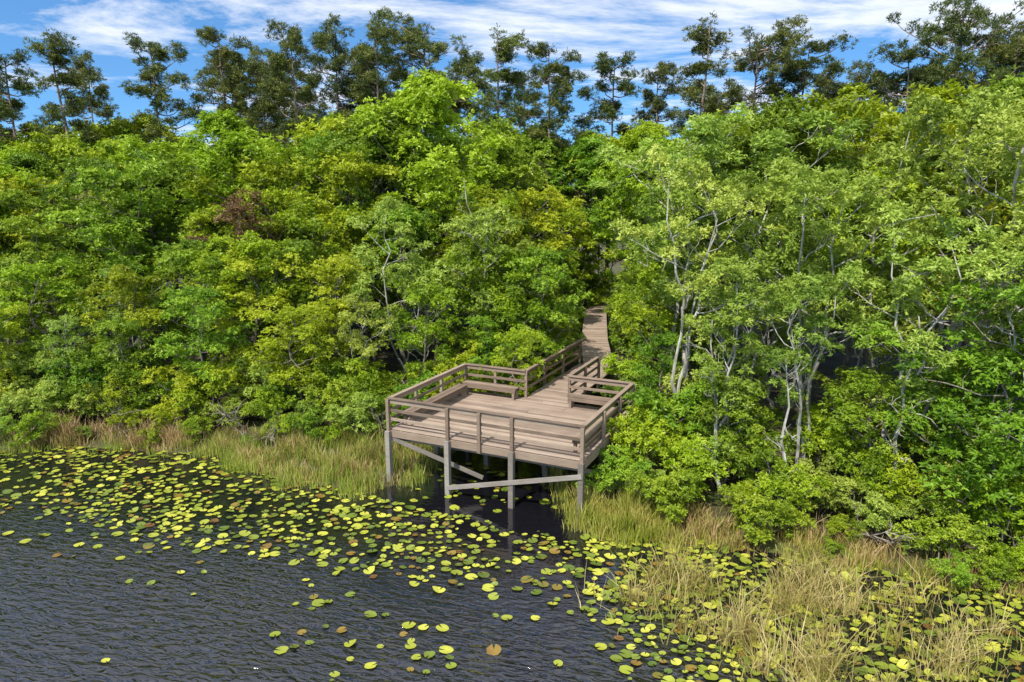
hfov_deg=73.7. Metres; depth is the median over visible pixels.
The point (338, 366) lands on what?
shrub
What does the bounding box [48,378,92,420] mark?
shrub
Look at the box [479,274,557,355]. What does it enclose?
broadleaf tree
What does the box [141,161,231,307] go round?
bay tree
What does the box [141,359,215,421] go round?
shrub
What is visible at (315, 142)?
bay tree
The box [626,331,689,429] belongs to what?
bay tree
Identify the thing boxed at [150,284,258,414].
bay tree
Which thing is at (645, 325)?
broadleaf tree
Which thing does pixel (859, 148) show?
broadleaf tree
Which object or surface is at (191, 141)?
oak tree
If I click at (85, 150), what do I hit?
bay tree
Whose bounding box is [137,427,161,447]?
shrub
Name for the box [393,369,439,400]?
shrub
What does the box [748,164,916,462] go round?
slender swamp tree
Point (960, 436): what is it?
bay tree
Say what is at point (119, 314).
swamp tree
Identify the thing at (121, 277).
broadleaf tree
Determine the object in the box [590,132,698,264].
oak tree
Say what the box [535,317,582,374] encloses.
broadleaf tree
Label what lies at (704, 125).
slender swamp tree
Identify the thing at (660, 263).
bay tree
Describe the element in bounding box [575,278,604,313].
shrub
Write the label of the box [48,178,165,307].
bay tree
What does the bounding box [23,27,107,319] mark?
pine tree
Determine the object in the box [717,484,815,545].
shrub
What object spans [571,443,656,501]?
shrub
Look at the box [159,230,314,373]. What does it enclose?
broadleaf tree
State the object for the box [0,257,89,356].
broadleaf tree
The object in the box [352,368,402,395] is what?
shrub
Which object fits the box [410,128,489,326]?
oak tree
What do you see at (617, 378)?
shrub
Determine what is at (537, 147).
oak tree
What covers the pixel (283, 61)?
pine tree
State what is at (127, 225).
bay tree
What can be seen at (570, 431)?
observation deck
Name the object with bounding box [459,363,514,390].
shrub
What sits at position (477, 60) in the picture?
pine tree
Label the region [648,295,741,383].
bay tree
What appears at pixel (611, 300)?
broadleaf tree
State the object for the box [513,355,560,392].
shrub
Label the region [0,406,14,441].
shrub
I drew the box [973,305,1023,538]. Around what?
bare tree
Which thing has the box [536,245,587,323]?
bay tree
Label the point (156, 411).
shrub
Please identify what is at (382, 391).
shrub
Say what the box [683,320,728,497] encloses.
bare tree
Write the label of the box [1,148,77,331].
oak tree
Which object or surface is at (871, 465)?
shrub
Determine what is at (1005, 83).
oak tree
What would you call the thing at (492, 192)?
bay tree
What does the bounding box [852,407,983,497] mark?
shrub
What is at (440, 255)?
oak tree
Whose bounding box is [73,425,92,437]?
shrub
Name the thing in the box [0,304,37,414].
broadleaf tree
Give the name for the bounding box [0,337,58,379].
shrub
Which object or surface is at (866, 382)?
bay tree
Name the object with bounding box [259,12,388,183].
pine tree
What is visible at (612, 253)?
broadleaf tree
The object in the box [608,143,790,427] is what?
slender swamp tree
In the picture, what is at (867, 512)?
shrub
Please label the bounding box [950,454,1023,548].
shrub
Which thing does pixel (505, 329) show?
broadleaf tree
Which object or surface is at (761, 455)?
shrub
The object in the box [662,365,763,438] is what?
shrub
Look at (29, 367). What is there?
shrub
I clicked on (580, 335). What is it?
shrub
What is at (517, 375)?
shrub
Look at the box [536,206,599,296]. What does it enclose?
broadleaf tree
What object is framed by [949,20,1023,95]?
pine tree
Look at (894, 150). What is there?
swamp tree
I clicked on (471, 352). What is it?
shrub
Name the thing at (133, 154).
bay tree
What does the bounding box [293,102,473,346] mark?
oak tree
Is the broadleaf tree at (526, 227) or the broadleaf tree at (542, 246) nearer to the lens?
the broadleaf tree at (542, 246)
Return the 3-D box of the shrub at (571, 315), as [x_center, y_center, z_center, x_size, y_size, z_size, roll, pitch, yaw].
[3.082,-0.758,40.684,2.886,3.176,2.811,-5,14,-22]
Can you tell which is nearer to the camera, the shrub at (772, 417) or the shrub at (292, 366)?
the shrub at (772, 417)
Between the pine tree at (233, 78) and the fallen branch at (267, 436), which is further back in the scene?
the pine tree at (233, 78)
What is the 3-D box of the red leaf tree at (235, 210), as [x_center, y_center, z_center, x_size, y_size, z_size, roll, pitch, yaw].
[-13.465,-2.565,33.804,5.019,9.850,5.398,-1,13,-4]
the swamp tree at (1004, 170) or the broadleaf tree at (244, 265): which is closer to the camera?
the swamp tree at (1004, 170)
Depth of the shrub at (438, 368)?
27.74 m
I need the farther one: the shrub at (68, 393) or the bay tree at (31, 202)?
the bay tree at (31, 202)
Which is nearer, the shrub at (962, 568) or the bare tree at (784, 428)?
the shrub at (962, 568)
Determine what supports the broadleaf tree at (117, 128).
on the ground at (712, 500)
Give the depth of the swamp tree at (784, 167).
23.54 m
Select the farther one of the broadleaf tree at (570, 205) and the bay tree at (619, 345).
the broadleaf tree at (570, 205)
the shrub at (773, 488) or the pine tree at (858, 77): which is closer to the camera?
the shrub at (773, 488)
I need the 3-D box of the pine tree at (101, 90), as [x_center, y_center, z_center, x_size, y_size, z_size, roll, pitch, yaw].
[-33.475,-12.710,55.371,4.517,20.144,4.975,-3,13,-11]
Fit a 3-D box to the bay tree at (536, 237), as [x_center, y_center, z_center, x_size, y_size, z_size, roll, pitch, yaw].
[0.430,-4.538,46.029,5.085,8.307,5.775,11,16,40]
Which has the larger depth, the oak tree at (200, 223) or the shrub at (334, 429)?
the oak tree at (200, 223)
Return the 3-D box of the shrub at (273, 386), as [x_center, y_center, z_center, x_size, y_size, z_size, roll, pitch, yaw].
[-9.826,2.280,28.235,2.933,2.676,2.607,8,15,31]
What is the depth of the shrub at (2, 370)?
28.75 m
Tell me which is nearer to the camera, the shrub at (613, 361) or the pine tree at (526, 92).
the shrub at (613, 361)
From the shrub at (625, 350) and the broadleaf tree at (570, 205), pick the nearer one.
the shrub at (625, 350)
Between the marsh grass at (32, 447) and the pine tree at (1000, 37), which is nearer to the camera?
the marsh grass at (32, 447)
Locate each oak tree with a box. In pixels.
[0,144,56,320]
[0,159,47,346]
[0,202,20,283]
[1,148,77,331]
[38,151,81,198]
[100,153,220,350]
[144,107,301,342]
[146,203,285,359]
[170,130,208,299]
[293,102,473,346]
[349,66,514,350]
[407,174,465,316]
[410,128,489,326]
[419,183,550,290]
[442,113,556,220]
[492,120,599,210]
[533,130,632,313]
[541,128,634,300]
[588,118,671,269]
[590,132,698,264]
[693,89,853,391]
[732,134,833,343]
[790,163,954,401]
[836,154,862,349]
[890,65,1023,393]
[929,149,993,351]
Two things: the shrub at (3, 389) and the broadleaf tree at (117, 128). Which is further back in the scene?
the broadleaf tree at (117, 128)
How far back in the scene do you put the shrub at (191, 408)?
28.11 m
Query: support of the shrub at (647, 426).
on the ground at (712, 500)
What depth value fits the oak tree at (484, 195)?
34.01 m
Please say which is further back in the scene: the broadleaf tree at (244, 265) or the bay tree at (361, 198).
the bay tree at (361, 198)
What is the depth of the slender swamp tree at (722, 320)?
20.65 m
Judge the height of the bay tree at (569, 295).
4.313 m
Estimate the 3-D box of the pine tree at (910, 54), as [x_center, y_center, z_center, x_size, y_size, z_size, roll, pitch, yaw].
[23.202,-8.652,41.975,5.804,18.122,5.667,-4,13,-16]
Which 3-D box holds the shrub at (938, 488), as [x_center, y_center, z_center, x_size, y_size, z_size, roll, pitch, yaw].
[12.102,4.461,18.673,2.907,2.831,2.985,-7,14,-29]
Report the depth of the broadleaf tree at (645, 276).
28.07 m
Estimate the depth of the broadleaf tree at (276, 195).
34.37 m
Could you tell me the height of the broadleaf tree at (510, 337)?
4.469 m
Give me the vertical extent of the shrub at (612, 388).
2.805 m
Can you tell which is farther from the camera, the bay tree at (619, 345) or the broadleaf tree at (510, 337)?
the bay tree at (619, 345)
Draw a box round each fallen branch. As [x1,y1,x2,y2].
[94,393,142,441]
[209,396,248,440]
[251,405,280,450]
[362,390,385,437]
[842,491,920,551]
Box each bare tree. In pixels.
[457,181,493,315]
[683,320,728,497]
[755,357,811,508]
[876,316,940,517]
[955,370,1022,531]
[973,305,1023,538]
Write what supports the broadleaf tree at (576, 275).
on the ground at (712, 500)
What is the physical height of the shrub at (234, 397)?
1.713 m
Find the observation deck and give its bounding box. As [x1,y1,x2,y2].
[385,339,634,520]
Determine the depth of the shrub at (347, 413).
25.69 m
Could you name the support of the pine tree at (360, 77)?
on the ground at (712, 500)
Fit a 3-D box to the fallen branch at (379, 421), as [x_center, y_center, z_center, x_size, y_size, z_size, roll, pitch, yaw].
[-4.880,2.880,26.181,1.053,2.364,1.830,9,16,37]
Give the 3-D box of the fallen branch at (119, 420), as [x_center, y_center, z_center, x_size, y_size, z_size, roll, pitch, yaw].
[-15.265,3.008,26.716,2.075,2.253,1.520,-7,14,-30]
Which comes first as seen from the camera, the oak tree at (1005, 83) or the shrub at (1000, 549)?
the shrub at (1000, 549)
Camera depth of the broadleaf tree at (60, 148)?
41.54 m
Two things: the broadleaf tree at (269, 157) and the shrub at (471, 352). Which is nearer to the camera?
the shrub at (471, 352)
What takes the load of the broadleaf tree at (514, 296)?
on the ground at (712, 500)
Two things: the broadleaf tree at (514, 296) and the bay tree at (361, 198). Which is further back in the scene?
the bay tree at (361, 198)
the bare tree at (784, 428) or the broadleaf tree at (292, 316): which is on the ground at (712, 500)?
the broadleaf tree at (292, 316)
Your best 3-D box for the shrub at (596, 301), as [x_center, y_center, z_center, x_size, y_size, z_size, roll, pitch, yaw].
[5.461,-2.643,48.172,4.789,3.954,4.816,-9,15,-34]
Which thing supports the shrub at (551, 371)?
on the ground at (712, 500)
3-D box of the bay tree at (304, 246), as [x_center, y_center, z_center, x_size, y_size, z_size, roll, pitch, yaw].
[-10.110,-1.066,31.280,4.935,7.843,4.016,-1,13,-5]
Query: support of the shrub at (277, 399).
on the ground at (712, 500)
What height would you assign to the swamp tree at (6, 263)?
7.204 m
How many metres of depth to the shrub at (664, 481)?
19.66 m
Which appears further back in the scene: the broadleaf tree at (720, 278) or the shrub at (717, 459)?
the broadleaf tree at (720, 278)
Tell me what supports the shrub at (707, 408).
on the ground at (712, 500)
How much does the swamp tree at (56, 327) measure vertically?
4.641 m
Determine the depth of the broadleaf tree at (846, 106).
27.89 m
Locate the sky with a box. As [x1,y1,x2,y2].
[0,0,1023,177]
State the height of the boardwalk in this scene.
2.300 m
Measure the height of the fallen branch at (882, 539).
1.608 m
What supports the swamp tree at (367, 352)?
on the ground at (712, 500)
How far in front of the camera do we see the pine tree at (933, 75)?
39.27 m
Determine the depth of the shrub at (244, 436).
25.73 m
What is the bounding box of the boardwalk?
[527,302,615,405]
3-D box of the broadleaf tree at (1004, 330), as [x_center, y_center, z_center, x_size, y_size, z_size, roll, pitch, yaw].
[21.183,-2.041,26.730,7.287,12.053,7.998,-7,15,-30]
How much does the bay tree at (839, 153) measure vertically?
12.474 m
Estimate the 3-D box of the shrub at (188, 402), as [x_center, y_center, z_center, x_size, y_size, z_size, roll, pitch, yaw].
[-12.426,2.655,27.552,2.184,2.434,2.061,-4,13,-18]
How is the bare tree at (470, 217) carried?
on the ground at (712, 500)
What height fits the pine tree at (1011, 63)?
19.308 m
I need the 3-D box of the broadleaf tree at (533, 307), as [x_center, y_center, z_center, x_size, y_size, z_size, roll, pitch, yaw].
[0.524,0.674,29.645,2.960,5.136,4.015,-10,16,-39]
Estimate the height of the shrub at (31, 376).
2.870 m
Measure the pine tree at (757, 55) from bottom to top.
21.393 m
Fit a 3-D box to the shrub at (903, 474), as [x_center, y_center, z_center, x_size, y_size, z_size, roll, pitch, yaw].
[11.348,4.442,19.283,2.367,2.609,2.508,4,13,16]
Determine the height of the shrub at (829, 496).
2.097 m
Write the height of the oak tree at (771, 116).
13.991 m
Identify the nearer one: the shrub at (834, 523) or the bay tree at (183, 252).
the shrub at (834, 523)
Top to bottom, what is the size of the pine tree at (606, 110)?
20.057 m
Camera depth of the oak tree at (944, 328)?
38.67 m
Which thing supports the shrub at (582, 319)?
on the ground at (712, 500)
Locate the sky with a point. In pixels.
(651, 29)
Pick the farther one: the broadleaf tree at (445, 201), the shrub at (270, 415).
the broadleaf tree at (445, 201)
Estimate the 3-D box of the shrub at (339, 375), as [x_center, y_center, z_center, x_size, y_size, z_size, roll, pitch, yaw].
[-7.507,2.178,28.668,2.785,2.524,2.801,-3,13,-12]
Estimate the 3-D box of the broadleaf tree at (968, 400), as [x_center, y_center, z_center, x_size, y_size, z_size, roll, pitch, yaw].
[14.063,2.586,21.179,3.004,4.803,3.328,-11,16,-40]
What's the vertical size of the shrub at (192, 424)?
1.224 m
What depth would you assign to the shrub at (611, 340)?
38.59 m
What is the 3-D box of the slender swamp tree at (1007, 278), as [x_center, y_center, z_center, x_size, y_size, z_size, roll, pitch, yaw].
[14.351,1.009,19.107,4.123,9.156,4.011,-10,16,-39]
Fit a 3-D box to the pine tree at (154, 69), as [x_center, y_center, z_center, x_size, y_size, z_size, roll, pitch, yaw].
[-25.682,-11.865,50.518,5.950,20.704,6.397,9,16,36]
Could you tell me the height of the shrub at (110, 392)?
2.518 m
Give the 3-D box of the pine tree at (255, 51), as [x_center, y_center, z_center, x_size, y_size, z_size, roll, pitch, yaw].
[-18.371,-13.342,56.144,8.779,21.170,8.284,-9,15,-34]
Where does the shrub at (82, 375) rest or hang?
on the ground at (712, 500)
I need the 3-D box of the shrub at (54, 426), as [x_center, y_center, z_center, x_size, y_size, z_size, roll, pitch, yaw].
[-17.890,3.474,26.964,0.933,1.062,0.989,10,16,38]
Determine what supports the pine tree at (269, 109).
on the ground at (712, 500)
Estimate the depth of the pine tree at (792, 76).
47.16 m
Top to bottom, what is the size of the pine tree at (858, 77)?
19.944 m
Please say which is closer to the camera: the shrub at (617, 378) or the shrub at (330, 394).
the shrub at (330, 394)
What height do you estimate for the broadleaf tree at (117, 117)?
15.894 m
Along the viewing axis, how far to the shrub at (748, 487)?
20.08 m
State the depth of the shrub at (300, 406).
26.65 m
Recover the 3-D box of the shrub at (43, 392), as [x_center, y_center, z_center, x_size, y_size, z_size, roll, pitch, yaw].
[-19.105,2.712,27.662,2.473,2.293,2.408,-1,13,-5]
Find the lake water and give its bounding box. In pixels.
[0,447,1023,681]
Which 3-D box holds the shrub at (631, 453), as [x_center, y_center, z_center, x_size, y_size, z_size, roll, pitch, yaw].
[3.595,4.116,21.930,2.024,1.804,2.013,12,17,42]
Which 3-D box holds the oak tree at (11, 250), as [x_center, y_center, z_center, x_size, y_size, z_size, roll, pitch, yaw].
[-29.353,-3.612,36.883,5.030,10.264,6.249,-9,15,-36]
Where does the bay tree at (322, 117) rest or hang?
on the ground at (712, 500)
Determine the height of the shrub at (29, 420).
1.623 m
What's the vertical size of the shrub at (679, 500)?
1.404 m
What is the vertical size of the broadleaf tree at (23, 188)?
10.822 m
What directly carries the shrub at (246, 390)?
on the ground at (712, 500)
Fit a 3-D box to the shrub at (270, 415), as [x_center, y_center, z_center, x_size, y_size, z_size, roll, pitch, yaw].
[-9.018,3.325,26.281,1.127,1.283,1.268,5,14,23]
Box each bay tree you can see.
[0,188,101,333]
[0,215,107,347]
[1,130,26,144]
[28,146,183,344]
[33,155,194,350]
[43,135,152,309]
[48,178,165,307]
[66,317,164,422]
[79,129,186,287]
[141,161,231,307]
[147,237,263,360]
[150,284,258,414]
[231,232,341,355]
[267,113,373,321]
[287,112,351,304]
[290,129,416,331]
[309,146,422,326]
[350,203,451,371]
[418,135,527,286]
[458,314,521,391]
[494,245,597,390]
[519,214,545,249]
[531,262,567,312]
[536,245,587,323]
[554,276,580,316]
[572,210,635,296]
[601,266,669,373]
[606,313,632,362]
[626,234,699,352]
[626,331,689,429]
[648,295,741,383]
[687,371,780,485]
[716,135,855,364]
[814,364,881,453]
[817,365,936,500]
[850,279,1023,548]
[901,364,1020,492]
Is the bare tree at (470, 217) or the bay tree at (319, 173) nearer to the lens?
the bare tree at (470, 217)
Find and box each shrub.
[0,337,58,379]
[0,350,70,411]
[0,357,45,408]
[0,358,18,383]
[0,373,27,416]
[0,375,37,423]
[0,380,68,427]
[0,387,11,414]
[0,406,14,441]
[0,411,51,446]
[33,342,111,411]
[37,353,128,418]
[42,415,73,431]
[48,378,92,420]
[66,383,121,425]
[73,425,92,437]
[82,375,146,423]
[85,338,181,409]
[94,346,171,414]
[103,369,177,422]
[104,407,150,437]
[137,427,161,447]
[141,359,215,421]
[141,401,184,429]
[156,377,228,413]
[170,376,231,429]
[176,415,212,445]
[199,345,282,419]
[200,394,244,429]
[217,362,262,400]
[227,356,291,413]
[239,433,254,444]
[240,384,298,423]
[258,368,312,417]
[258,410,295,434]
[263,352,343,419]
[270,351,344,398]
[271,414,301,439]
[282,406,323,439]
[286,398,321,425]
[295,376,361,426]
[308,364,353,416]
[311,355,386,414]
[317,424,341,442]
[322,392,381,435]
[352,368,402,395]
[354,388,408,429]
[356,372,403,418]
[383,403,410,431]
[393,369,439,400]
[401,358,478,400]
[440,338,510,390]
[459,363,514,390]
[478,359,541,396]
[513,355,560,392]
[529,361,560,386]
[547,305,581,331]
[553,316,586,343]
[561,278,620,321]
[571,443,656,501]
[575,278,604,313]
[575,312,583,331]
[592,378,652,428]
[597,443,651,483]
[600,294,626,315]
[601,352,666,390]
[601,397,695,478]
[607,316,624,330]
[608,328,627,355]
[614,359,634,381]
[617,309,698,359]
[619,467,705,522]
[621,457,665,493]
[622,369,741,468]
[644,477,696,517]
[648,433,734,506]
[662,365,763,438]
[692,420,756,488]
[711,398,784,461]
[717,480,762,522]
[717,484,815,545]
[729,432,804,515]
[752,458,832,529]
[772,400,875,484]
[781,454,856,520]
[821,534,853,559]
[823,513,868,552]
[830,368,976,460]
[834,443,924,519]
[848,480,918,537]
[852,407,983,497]
[873,453,975,531]
[884,496,1007,562]
[890,441,1022,528]
[926,548,978,589]
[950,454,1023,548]
[965,549,1023,590]
[966,536,1018,566]
[1008,471,1023,539]
[1008,536,1023,568]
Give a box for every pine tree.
[0,48,51,263]
[0,78,24,140]
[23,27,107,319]
[58,50,120,144]
[116,31,201,285]
[165,44,267,137]
[187,25,266,147]
[226,45,339,145]
[232,61,303,273]
[256,18,337,162]
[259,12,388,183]
[332,14,402,288]
[332,47,392,286]
[367,6,500,301]
[434,49,496,136]
[474,23,533,155]
[496,62,557,135]
[516,41,589,234]
[571,50,642,295]
[632,60,681,140]
[660,10,733,143]
[685,13,812,125]
[769,29,859,139]
[794,59,847,139]
[811,59,918,141]
[841,40,949,337]
[874,0,1023,320]
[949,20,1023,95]
[974,32,1023,327]
[984,27,1023,294]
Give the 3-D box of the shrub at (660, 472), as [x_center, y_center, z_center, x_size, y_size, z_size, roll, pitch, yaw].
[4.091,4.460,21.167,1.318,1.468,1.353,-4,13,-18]
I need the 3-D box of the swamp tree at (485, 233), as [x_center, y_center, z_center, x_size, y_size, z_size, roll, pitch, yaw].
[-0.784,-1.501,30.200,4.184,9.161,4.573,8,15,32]
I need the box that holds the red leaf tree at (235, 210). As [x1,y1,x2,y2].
[185,187,288,343]
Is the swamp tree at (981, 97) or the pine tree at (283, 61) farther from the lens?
the pine tree at (283, 61)
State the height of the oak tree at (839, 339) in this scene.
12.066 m
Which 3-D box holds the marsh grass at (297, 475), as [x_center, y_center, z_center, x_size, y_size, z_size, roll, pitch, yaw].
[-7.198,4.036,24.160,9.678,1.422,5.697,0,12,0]
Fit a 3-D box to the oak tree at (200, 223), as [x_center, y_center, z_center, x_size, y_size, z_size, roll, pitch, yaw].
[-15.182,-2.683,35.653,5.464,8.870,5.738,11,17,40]
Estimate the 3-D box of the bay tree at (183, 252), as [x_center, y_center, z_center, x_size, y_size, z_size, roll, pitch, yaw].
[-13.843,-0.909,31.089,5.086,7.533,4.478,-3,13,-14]
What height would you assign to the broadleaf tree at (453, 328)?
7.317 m
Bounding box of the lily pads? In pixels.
[0,445,1023,681]
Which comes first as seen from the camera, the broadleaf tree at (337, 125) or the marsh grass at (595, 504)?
the marsh grass at (595, 504)
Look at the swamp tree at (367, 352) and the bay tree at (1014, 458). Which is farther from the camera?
the swamp tree at (367, 352)
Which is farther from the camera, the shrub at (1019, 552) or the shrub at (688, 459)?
the shrub at (688, 459)
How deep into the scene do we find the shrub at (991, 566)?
16.65 m
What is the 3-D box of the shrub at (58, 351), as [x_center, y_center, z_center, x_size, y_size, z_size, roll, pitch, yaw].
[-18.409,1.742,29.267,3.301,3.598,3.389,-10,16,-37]
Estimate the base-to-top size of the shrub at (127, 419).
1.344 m
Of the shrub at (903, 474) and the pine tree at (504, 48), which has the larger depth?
the pine tree at (504, 48)
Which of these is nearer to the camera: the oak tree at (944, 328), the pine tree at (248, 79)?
the oak tree at (944, 328)
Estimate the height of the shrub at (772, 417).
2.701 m
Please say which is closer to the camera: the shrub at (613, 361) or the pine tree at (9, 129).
the shrub at (613, 361)
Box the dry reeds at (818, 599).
[575,523,1023,681]
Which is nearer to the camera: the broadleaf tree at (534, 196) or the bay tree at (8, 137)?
the broadleaf tree at (534, 196)
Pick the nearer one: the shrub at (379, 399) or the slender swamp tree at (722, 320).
the slender swamp tree at (722, 320)
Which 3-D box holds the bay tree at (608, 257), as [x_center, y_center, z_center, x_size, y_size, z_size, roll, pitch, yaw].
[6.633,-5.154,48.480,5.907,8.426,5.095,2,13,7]
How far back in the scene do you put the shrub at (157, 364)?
28.42 m
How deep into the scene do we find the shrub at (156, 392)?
28.07 m
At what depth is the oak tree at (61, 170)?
56.15 m
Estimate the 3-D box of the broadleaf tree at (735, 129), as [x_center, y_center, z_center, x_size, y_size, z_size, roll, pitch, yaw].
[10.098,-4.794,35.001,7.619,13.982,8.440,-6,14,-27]
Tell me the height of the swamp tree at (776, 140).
13.174 m
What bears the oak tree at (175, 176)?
on the ground at (712, 500)
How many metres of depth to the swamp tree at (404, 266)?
29.36 m
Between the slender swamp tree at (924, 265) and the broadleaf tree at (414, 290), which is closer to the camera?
the slender swamp tree at (924, 265)
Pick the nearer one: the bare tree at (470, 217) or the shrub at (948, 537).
the shrub at (948, 537)
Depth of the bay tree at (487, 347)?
28.18 m
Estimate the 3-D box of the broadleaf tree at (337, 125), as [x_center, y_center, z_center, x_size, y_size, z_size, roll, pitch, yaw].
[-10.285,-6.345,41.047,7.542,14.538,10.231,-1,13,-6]
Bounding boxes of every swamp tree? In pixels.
[0,257,29,321]
[31,313,91,411]
[83,266,168,355]
[327,293,400,393]
[345,196,461,383]
[434,201,554,338]
[587,101,767,385]
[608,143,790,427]
[623,140,749,400]
[679,152,846,387]
[682,254,787,481]
[690,104,886,417]
[731,260,888,483]
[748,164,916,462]
[781,93,969,438]
[835,199,1023,503]
[847,103,1023,397]
[890,86,1023,429]
[954,221,1023,509]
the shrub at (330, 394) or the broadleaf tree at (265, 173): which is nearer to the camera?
the shrub at (330, 394)
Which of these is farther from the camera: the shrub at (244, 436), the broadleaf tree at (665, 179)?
the broadleaf tree at (665, 179)
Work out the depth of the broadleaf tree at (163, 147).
41.84 m
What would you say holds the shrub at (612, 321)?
on the ground at (712, 500)
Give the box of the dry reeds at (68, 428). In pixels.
[8,403,210,452]
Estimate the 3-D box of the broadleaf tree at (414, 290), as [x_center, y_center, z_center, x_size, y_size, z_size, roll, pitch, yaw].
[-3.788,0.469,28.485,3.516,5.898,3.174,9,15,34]
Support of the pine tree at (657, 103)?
on the ground at (712, 500)
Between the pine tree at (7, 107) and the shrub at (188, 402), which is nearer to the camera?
the shrub at (188, 402)
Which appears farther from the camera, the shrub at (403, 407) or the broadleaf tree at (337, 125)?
the broadleaf tree at (337, 125)
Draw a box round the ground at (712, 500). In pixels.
[0,198,1023,595]
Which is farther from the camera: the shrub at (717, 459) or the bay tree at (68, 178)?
the bay tree at (68, 178)
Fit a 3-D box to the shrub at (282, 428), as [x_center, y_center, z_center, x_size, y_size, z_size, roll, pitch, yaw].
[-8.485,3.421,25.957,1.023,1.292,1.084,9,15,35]
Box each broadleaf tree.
[0,173,92,317]
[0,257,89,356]
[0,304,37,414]
[1,121,64,280]
[10,130,134,334]
[45,118,117,307]
[65,112,188,287]
[68,264,183,394]
[103,116,173,285]
[109,133,229,329]
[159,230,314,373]
[169,155,351,353]
[201,248,307,384]
[211,143,345,263]
[227,182,333,354]
[238,303,336,411]
[272,201,396,362]
[279,111,381,333]
[297,251,374,361]
[308,149,431,361]
[375,153,527,361]
[387,280,463,396]
[420,242,522,356]
[446,239,547,354]
[471,184,573,298]
[473,295,556,369]
[478,326,545,396]
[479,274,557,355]
[490,243,577,355]
[494,311,534,362]
[511,217,579,275]
[527,195,605,288]
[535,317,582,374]
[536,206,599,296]
[563,272,585,305]
[572,257,615,309]
[601,180,659,295]
[607,261,634,302]
[611,262,715,398]
[621,223,686,275]
[621,299,674,364]
[639,242,750,368]
[648,107,802,366]
[648,122,779,338]
[793,78,1013,400]
[815,95,1023,416]
[829,129,960,364]
[913,351,1012,463]
[963,148,1023,345]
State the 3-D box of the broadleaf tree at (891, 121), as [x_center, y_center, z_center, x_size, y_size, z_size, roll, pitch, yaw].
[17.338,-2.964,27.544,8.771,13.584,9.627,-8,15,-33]
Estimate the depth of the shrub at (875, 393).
22.46 m
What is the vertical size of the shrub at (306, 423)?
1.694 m
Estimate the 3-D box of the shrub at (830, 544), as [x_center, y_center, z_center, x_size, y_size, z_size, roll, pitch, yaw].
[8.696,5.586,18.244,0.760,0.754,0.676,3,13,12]
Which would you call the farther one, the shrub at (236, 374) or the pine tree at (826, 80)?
the pine tree at (826, 80)
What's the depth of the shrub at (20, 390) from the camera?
27.74 m
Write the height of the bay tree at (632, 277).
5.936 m
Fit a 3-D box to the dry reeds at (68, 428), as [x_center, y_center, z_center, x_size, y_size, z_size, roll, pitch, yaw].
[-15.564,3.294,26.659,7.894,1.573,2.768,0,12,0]
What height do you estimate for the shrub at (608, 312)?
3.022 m
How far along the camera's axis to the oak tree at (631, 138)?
48.97 m
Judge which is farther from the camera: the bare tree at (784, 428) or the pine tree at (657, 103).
the pine tree at (657, 103)
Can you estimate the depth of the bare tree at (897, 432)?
19.19 m
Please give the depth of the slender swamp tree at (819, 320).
19.96 m
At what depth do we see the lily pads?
17.87 m
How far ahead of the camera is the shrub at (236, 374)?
30.29 m
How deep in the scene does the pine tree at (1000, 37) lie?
45.21 m
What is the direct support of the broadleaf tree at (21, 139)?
on the ground at (712, 500)
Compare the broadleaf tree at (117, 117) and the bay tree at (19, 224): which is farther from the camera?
the broadleaf tree at (117, 117)
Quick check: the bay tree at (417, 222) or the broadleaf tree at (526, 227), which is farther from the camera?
the broadleaf tree at (526, 227)
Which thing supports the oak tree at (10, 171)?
on the ground at (712, 500)
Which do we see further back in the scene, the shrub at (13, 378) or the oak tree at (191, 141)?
the oak tree at (191, 141)
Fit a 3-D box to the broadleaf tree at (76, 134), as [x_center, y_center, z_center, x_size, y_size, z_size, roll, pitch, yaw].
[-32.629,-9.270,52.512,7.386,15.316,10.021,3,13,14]
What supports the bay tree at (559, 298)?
on the ground at (712, 500)
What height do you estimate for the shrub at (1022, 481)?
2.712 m
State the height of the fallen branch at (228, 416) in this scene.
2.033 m
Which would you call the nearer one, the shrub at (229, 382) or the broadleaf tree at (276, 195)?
the shrub at (229, 382)
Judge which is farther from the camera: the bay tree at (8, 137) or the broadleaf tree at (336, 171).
the bay tree at (8, 137)
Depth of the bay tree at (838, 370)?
23.33 m
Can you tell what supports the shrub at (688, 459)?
on the ground at (712, 500)
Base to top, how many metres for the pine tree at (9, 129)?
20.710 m
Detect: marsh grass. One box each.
[0,421,229,460]
[189,418,443,502]
[539,456,694,556]
[631,498,1023,602]
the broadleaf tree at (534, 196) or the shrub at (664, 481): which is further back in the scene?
the broadleaf tree at (534, 196)
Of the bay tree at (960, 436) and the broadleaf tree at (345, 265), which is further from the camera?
the broadleaf tree at (345, 265)
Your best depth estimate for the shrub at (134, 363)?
28.14 m

